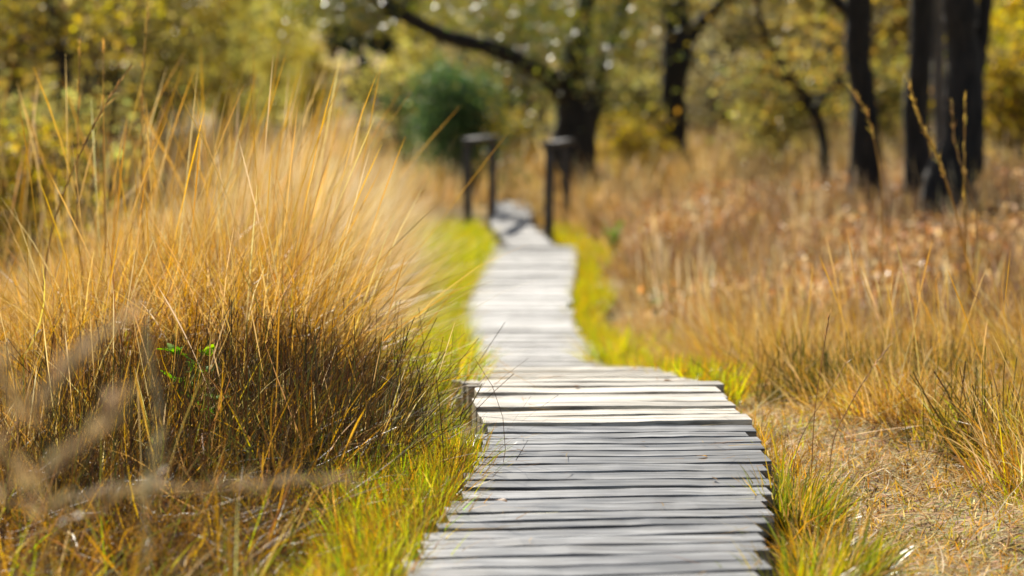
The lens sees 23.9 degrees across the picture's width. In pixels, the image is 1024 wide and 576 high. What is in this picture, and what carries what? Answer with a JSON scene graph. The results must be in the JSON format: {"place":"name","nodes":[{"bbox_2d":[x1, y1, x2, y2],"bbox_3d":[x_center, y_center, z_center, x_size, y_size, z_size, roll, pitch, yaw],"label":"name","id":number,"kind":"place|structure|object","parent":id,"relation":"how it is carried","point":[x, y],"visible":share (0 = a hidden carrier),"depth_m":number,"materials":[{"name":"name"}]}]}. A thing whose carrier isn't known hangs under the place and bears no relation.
{"place":"outdoors","nodes":[
{"label":"outdoors","id":0,"kind":"place"},
{"bbox_2d":[0,373,138,495],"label":"grass stalk","id":1,"kind":"object","parent":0,"point":[56,460],"depth_m":3.43,"materials":[{"name":"plant"}]},
{"bbox_2d":[351,296,395,337],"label":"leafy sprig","id":2,"kind":"object","parent":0,"point":[382,316],"visible":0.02,"depth_m":13.21,"materials":[{"name":"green plant"}]},
{"bbox_2d":[7,13,994,64],"label":"sky","id":3,"kind":"structure","parent":0,"point":[315,34],"materials":[{"name":"white"}]},
{"bbox_2d":[249,212,765,575],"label":"fringe grass","id":4,"kind":"structure","parent":0,"point":[410,525],"depth_m":8.74,"materials":[{"name":"green plant"}]},
{"bbox_2d":[0,60,1023,575],"bbox_3d":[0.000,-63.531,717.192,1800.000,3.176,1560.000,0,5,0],"label":"ground","id":5,"kind":"structure","parent":0,"point":[992,560],"depth_m":9.14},
{"bbox_2d":[0,0,80,119],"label":"autumn tree","id":6,"kind":"object","parent":5,"relation":"on","point":[2,46],"visible":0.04,"depth_m":52.67,"materials":[{"name":"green plant"}]},
{"bbox_2d":[0,99,132,280],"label":"autumn shrub","id":7,"kind":"object","parent":5,"relation":"on","point":[11,159],"visible":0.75,"depth_m":23.99,"materials":[{"name":"yellow plant"}]},
{"bbox_2d":[0,2,141,127],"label":"autumn tree","id":8,"kind":"object","parent":5,"relation":"on","point":[27,97],"visible":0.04,"depth_m":57.42,"materials":[{"name":"yellow plant"}]},
{"bbox_2d":[0,283,155,427],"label":"grass stalk","id":9,"kind":"object","parent":5,"relation":"on","point":[62,367],"depth_m":3.38,"materials":[{"name":"plant"}]},
{"bbox_2d":[76,37,84,309],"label":"grass stalk","id":10,"kind":"object","parent":5,"relation":"on","point":[79,53],"depth_m":10.74,"materials":[{"name":"plant"}]},
{"bbox_2d":[0,0,164,190],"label":"autumn tree","id":11,"kind":"object","parent":5,"relation":"on","point":[21,83],"visible":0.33,"depth_m":37.97,"materials":[{"name":"yellow plant"}]},
{"bbox_2d":[41,58,136,324],"bbox_3d":[-1.844,-0.195,10.487,0.492,1.623,0.057,-4,7,-39],"label":"grass stalk","id":12,"kind":"object","parent":5,"relation":"on","point":[100,115],"depth_m":10.46,"materials":[{"name":"plant"}]},
{"bbox_2d":[102,39,106,297],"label":"grass stalk","id":13,"kind":"object","parent":5,"relation":"on","point":[104,47],"depth_m":11.01,"materials":[{"name":"plant"}]},
{"bbox_2d":[0,0,210,204],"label":"woodland tree","id":14,"kind":"object","parent":5,"relation":"on","point":[59,47],"visible":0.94,"depth_m":32.79,"materials":[{"name":"yellow plant"}]},
{"bbox_2d":[37,0,174,173],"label":"woodland tree","id":15,"kind":"object","parent":5,"relation":"on","point":[90,85],"visible":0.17,"depth_m":39.72,"materials":[{"name":"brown plant"}]},
{"bbox_2d":[39,452,174,575],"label":"grass stalk","id":16,"kind":"object","parent":5,"relation":"on","point":[83,515],"depth_m":4.72,"materials":[{"name":"brown plant"}]},
{"bbox_2d":[0,69,218,251],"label":"autumn shrub","id":17,"kind":"object","parent":5,"relation":"on","point":[39,122],"visible":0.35,"depth_m":27.08,"materials":[{"name":"yellow plant"}]},
{"bbox_2d":[0,0,238,157],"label":"autumn tree","id":18,"kind":"object","parent":5,"relation":"on","point":[130,75],"visible":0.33,"depth_m":46.02,"materials":[{"name":"yellow plant"}]},
{"bbox_2d":[140,5,151,275],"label":"grass stalk","id":19,"kind":"object","parent":5,"relation":"on","point":[143,65],"depth_m":11.36,"materials":[{"name":"plant"}]},
{"bbox_2d":[139,321,169,575],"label":"grass stalk","id":20,"kind":"object","parent":5,"relation":"on","point":[149,485],"depth_m":3.99,"materials":[{"name":"plant"}]},
{"bbox_2d":[0,467,369,520],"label":"grass stalk","id":21,"kind":"object","parent":5,"relation":"on","point":[58,501],"depth_m":4.02,"materials":[{"name":"plant"}]},
{"bbox_2d":[71,0,302,145],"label":"autumn tree","id":22,"kind":"object","parent":5,"relation":"on","point":[218,20],"visible":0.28,"depth_m":51.36,"materials":[{"name":"yellow plant"}]},
{"bbox_2d":[158,335,220,432],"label":"leafy sprig","id":23,"kind":"object","parent":5,"relation":"on","point":[170,347],"visible":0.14,"depth_m":8.91,"materials":[{"name":"green plant"}]},
{"bbox_2d":[188,387,230,439],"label":"leafy sprig","id":24,"kind":"object","parent":5,"relation":"on","point":[207,407],"visible":0.12,"depth_m":8.62,"materials":[{"name":"green plant"}]},
{"bbox_2d":[0,431,447,575],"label":"foreground grass","id":25,"kind":"structure","parent":5,"relation":"on","point":[224,568],"depth_m":6.70,"materials":[{"name":"plant"}]},
{"bbox_2d":[143,0,322,143],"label":"autumn tree","id":26,"kind":"object","parent":5,"relation":"on","point":[270,53],"visible":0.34,"depth_m":55.49,"materials":[{"name":"yellow plant"}]},
{"bbox_2d":[0,244,479,575],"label":"tangled grass","id":27,"kind":"structure","parent":5,"relation":"on","point":[262,495],"depth_m":7.48,"materials":[{"name":"brown plant"}]},
{"bbox_2d":[0,217,503,504],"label":"golden blades","id":28,"kind":"object","parent":5,"relation":"on","point":[149,405],"visible":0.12,"depth_m":8.57,"materials":[{"name":"yellow plant"}]},
{"bbox_2d":[202,1,328,130],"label":"autumn tree","id":29,"kind":"object","parent":5,"relation":"on","point":[267,67],"visible":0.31,"depth_m":65.56,"materials":[{"name":"yellow plant"}]},
{"bbox_2d":[0,292,557,574],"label":"wiry undergrowth","id":30,"kind":"object","parent":5,"relation":"on","point":[365,395],"visible":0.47,"depth_m":8.17,"materials":[{"name":"brown plant"}]},
{"bbox_2d":[0,45,589,427],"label":"tall dry grass","id":31,"kind":"structure","parent":5,"relation":"on","point":[277,220],"depth_m":11.05,"materials":[{"name":"yellow plant"}]},
{"bbox_2d":[278,36,351,136],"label":"autumn tree","id":32,"kind":"object","parent":5,"relation":"on","point":[313,51],"visible":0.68,"depth_m":59.39,"materials":[{"name":"yellow plant"}]},
{"bbox_2d":[316,1,396,148],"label":"conifer tree","id":33,"kind":"object","parent":5,"relation":"on","point":[386,45],"visible":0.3,"depth_m":50.65,"materials":[{"name":"green plant"}]},
{"bbox_2d":[317,2,461,87],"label":"conifer tree","id":34,"kind":"object","parent":5,"relation":"on","point":[420,40],"visible":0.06,"depth_m":83.49,"materials":[{"name":"green plant"}]},
{"bbox_2d":[327,46,477,174],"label":"autumn shrub","id":35,"kind":"object","parent":5,"relation":"on","point":[395,86],"visible":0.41,"depth_m":46.02,"materials":[{"name":"green plant"}]},
{"bbox_2d":[381,324,513,367],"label":"grass tuft","id":36,"kind":"object","parent":5,"relation":"on","point":[470,347],"visible":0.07,"depth_m":12.98,"materials":[{"name":"plant"}]},
{"bbox_2d":[375,0,524,147],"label":"autumn tree","id":37,"kind":"object","parent":5,"relation":"on","point":[415,55],"visible":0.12,"depth_m":54.50,"materials":[{"name":"yellow plant"}]},
{"bbox_2d":[368,45,542,195],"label":"juniper bush","id":38,"kind":"object","parent":5,"relation":"on","point":[470,114],"visible":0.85,"depth_m":40.65,"materials":[{"name":"green plant"}]},
{"bbox_2d":[461,135,499,227],"bbox_3d":[-0.406,-1.230,31.822,0.167,1.545,2.738,1,5,7],"label":"wooden railing","id":39,"kind":"object","parent":5,"relation":"on","point":[466,143],"visible":0.79,"depth_m":30.81,"materials":[{"name":"grey wood"}]},
{"bbox_2d":[254,0,721,205],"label":"oak tree","id":40,"kind":"object","parent":5,"relation":"on","point":[577,97],"visible":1,"depth_m":37.48,"materials":[{"name":"green plant"}]},
{"bbox_2d":[419,0,574,125],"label":"autumn tree","id":41,"kind":"object","parent":5,"relation":"on","point":[483,57],"visible":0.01,"depth_m":61.02,"materials":[{"name":"yellow plant"}]},
{"bbox_2d":[475,100,540,173],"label":"autumn shrub","id":42,"kind":"object","parent":5,"relation":"on","point":[517,143],"visible":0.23,"depth_m":45.74,"materials":[{"name":"green plant"}]},
{"bbox_2d":[413,0,603,153],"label":"autumn tree","id":43,"kind":"object","parent":5,"relation":"on","point":[473,58],"visible":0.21,"depth_m":49.71,"materials":[{"name":"yellow plant"}]},
{"bbox_2d":[0,0,1018,90],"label":"woods","id":44,"kind":"object","parent":5,"relation":"on","point":[319,35],"visible":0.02,"depth_m":102.03,"materials":[{"name":"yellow plant"}]},
{"bbox_2d":[2,100,1023,503],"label":"field grass","id":45,"kind":"structure","parent":5,"relation":"on","point":[704,154],"depth_m":20.30,"materials":[{"name":"brown plant"}]},
{"bbox_2d":[451,0,601,168],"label":"woodland tree","id":46,"kind":"object","parent":5,"relation":"on","point":[525,83],"visible":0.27,"depth_m":48.82,"materials":[{"name":"plant"}]},
{"bbox_2d":[451,0,644,143],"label":"autumn tree","id":47,"kind":"object","parent":5,"relation":"on","point":[559,55],"visible":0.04,"depth_m":57.71,"materials":[{"name":"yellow plant"}]},
{"bbox_2d":[540,139,573,242],"bbox_3d":[0.588,-1.153,31.122,0.162,1.516,2.139,1,5,8],"label":"wooden railing","id":48,"kind":"object","parent":5,"relation":"on","point":[564,144],"visible":0.81,"depth_m":30.20,"materials":[{"name":"grey wood"}]},
{"bbox_2d":[402,202,773,575],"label":"boardwalk","id":49,"kind":"structure","parent":5,"relation":"on","point":[620,476],"depth_m":8.35,"materials":[{"name":"grey wood"}]},
{"bbox_2d":[507,50,694,174],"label":"autumn shrub","id":50,"kind":"object","parent":5,"relation":"on","point":[644,97],"visible":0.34,"depth_m":44.38,"materials":[{"name":"yellow plant"}]},
{"bbox_2d":[546,0,660,129],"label":"autumn tree","id":51,"kind":"object","parent":5,"relation":"on","point":[604,38],"visible":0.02,"depth_m":66.89,"materials":[{"name":"yellow plant"}]},
{"bbox_2d":[602,218,623,254],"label":"leafy sprig","id":52,"kind":"object","parent":5,"relation":"on","point":[617,230],"visible":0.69,"depth_m":27.02,"materials":[{"name":"green plant"}]},
{"bbox_2d":[554,316,700,364],"bbox_3d":[0.857,0.450,17.100,0.974,0.511,1.095,2,6,24],"label":"grass tuft","id":53,"kind":"object","parent":5,"relation":"on","point":[600,355],"visible":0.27,"depth_m":17.05,"materials":[{"name":"plant"}]},
{"bbox_2d":[595,104,683,186],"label":"autumn shrub","id":54,"kind":"object","parent":5,"relation":"on","point":[622,145],"visible":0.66,"depth_m":41.75,"materials":[{"name":"yellow plant"}]},
{"bbox_2d":[647,285,678,332],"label":"leafy sprig","id":55,"kind":"object","parent":5,"relation":"on","point":[654,301],"visible":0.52,"depth_m":21.11,"materials":[{"name":"brown plant"}]},
{"bbox_2d":[586,0,740,131],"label":"autumn tree","id":56,"kind":"object","parent":5,"relation":"on","point":[633,53],"visible":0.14,"depth_m":55.60,"materials":[{"name":"yellow plant"}]},
{"bbox_2d":[634,0,775,147],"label":"woodland tree","id":57,"kind":"object","parent":5,"relation":"on","point":[710,70],"visible":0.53,"depth_m":49.78,"materials":[{"name":"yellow plant"}]},
{"bbox_2d":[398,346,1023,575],"bbox_3d":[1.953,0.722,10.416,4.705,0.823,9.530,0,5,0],"label":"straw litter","id":58,"kind":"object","parent":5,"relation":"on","point":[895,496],"visible":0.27,"depth_m":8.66,"materials":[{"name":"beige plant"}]},
{"bbox_2d":[614,0,826,140],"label":"autumn tree","id":59,"kind":"object","parent":5,"relation":"on","point":[749,23],"visible":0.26,"depth_m":53.50,"materials":[{"name":"yellow plant"}]},
{"bbox_2d":[637,0,825,177],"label":"woodland tree","id":60,"kind":"object","parent":5,"relation":"on","point":[674,73],"visible":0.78,"depth_m":43.67,"materials":[{"name":"black plant"}]},
{"bbox_2d":[691,0,837,132],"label":"autumn tree","id":61,"kind":"object","parent":5,"relation":"on","point":[775,35],"visible":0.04,"depth_m":59.19,"materials":[{"name":"yellow plant"}]},
{"bbox_2d":[687,52,849,170],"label":"autumn shrub","id":62,"kind":"object","parent":5,"relation":"on","point":[801,124],"visible":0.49,"depth_m":43.46,"materials":[{"name":"yellow plant"}]},
{"bbox_2d":[676,0,908,180],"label":"woodland tree","id":63,"kind":"object","parent":5,"relation":"on","point":[804,97],"visible":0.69,"depth_m":35.83,"materials":[{"name":"yellow plant"}]},
{"bbox_2d":[576,159,1023,335],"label":"dead bracken","id":64,"kind":"object","parent":5,"relation":"on","point":[940,228],"visible":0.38,"depth_m":22.66,"materials":[{"name":"brown plant"}]},
{"bbox_2d":[578,321,1023,575],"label":"short grass","id":65,"kind":"structure","parent":5,"relation":"on","point":[771,457],"depth_m":8.79,"materials":[{"name":"beige plant"}]},
{"bbox_2d":[715,533,889,575],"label":"grass tuft","id":66,"kind":"object","parent":5,"relation":"on","point":[800,572],"visible":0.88,"depth_m":6.65,"materials":[{"name":"plant"}]},
{"bbox_2d":[584,155,1023,359],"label":"russet heather","id":67,"kind":"object","parent":5,"relation":"on","point":[696,251],"visible":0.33,"depth_m":24.02,"materials":[{"name":"brown plant"}]},
{"bbox_2d":[733,447,884,544],"bbox_3d":[0.950,0.678,7.844,0.558,0.306,0.564,-2,5,-18],"label":"grass tuft","id":68,"kind":"object","parent":5,"relation":"on","point":[813,510],"visible":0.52,"depth_m":7.79,"materials":[{"name":"green plant"}]},
{"bbox_2d":[740,0,884,105],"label":"autumn tree","id":69,"kind":"object","parent":5,"relation":"on","point":[809,36],"visible":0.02,"depth_m":71.65,"materials":[{"name":"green plant"}]},
{"bbox_2d":[793,359,848,478],"bbox_3d":[1.108,0.506,8.637,0.258,0.503,0.015,-3,6,-27],"label":"grass stalk","id":70,"kind":"object","parent":5,"relation":"on","point":[815,411],"depth_m":8.62,"materials":[{"name":"brown plant"}]},
{"bbox_2d":[811,310,833,474],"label":"grass stalk","id":71,"kind":"object","parent":5,"relation":"on","point":[828,323],"depth_m":8.66,"materials":[{"name":"brown plant"}]},
{"bbox_2d":[752,0,909,135],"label":"autumn tree","id":72,"kind":"object","parent":5,"relation":"on","point":[815,22],"visible":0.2,"depth_m":51.35,"materials":[{"name":"yellow plant"}]},
{"bbox_2d":[739,500,954,575],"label":"grass tuft","id":73,"kind":"object","parent":5,"relation":"on","point":[885,568],"visible":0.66,"depth_m":7.10,"materials":[{"name":"green plant"}]},
{"bbox_2d":[795,0,908,133],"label":"autumn tree","id":74,"kind":"object","parent":5,"relation":"on","point":[882,55],"depth_m":55.60,"materials":[{"name":"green plant"}]},
{"bbox_2d":[827,0,883,212],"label":"woodland tree","id":75,"kind":"object","parent":5,"relation":"on","point":[857,14],"visible":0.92,"depth_m":28.78,"materials":[{"name":"black plant"}]},
{"bbox_2d":[688,325,1023,479],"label":"dry grass","id":76,"kind":"structure","parent":5,"relation":"on","point":[809,369],"depth_m":11.12,"materials":[{"name":"brown plant"}]},
{"bbox_2d":[828,341,891,483],"bbox_3d":[1.275,0.461,8.774,0.252,0.569,0.025,0,5,0],"label":"grass stalk","id":77,"kind":"object","parent":5,"relation":"on","point":[866,377],"depth_m":8.77,"materials":[{"name":"brown plant"}]},
{"bbox_2d":[846,83,882,352],"bbox_3d":[1.935,-0.242,13.298,0.232,1.772,0.036,3,6,30],"label":"grass stalk","id":78,"kind":"object","parent":5,"relation":"on","point":[864,110],"depth_m":13.24,"materials":[{"name":"brown plant"}]},
{"bbox_2d":[802,47,945,167],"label":"autumn shrub","id":79,"kind":"object","parent":5,"relation":"on","point":[885,122],"visible":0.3,"depth_m":41.88,"materials":[{"name":"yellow plant"}]},
{"bbox_2d":[825,0,998,128],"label":"autumn tree","id":80,"kind":"object","parent":5,"relation":"on","point":[897,29],"visible":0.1,"depth_m":48.98,"materials":[{"name":"yellow plant"}]},
{"bbox_2d":[900,0,934,213],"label":"woodland tree","id":81,"kind":"object","parent":5,"relation":"on","point":[917,147],"visible":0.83,"depth_m":28.30,"materials":[{"name":"black plant"}]},
{"bbox_2d":[931,0,945,150],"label":"woodland tree","id":82,"kind":"object","parent":5,"relation":"on","point":[938,80],"visible":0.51,"depth_m":29.81,"materials":[{"name":"grey plant"}]},
{"bbox_2d":[906,74,973,367],"bbox_3d":[2.183,-0.241,12.333,0.460,1.700,0.046,-3,6,-29],"label":"grass stalk","id":83,"kind":"object","parent":5,"relation":"on","point":[913,99],"depth_m":12.30,"materials":[{"name":"brown plant"}]},
{"bbox_2d":[873,0,1023,151],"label":"autumn tree","id":84,"kind":"object","parent":5,"relation":"on","point":[1014,17],"visible":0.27,"depth_m":37.31,"materials":[{"name":"yellow plant"}]},
{"bbox_2d":[917,0,993,224],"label":"woodland tree","id":85,"kind":"object","parent":5,"relation":"on","point":[967,25],"visible":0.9,"depth_m":25.76,"materials":[{"name":"black plant"}]},
{"bbox_2d":[898,9,1023,171],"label":"autumn shrub","id":86,"kind":"object","parent":5,"relation":"on","point":[1003,106],"visible":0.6,"depth_m":33.62,"materials":[{"name":"yellow plant"}]},
{"bbox_2d":[901,0,1022,121],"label":"autumn tree","id":87,"kind":"object","parent":5,"relation":"on","point":[999,31],"visible":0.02,"depth_m":45.47,"materials":[{"name":"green plant"}]},
{"bbox_2d":[948,98,976,331],"bbox_3d":[2.391,-0.190,12.897,0.182,1.658,0.047,4,6,36],"label":"grass stalk","id":88,"kind":"object","parent":5,"relation":"on","point":[953,126],"depth_m":12.85,"materials":[{"name":"brown plant"}]},
{"bbox_2d":[962,92,969,351],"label":"grass stalk","id":89,"kind":"object","parent":5,"relation":"on","point":[964,193],"depth_m":12.56,"materials":[{"name":"brown plant"}]}
]}

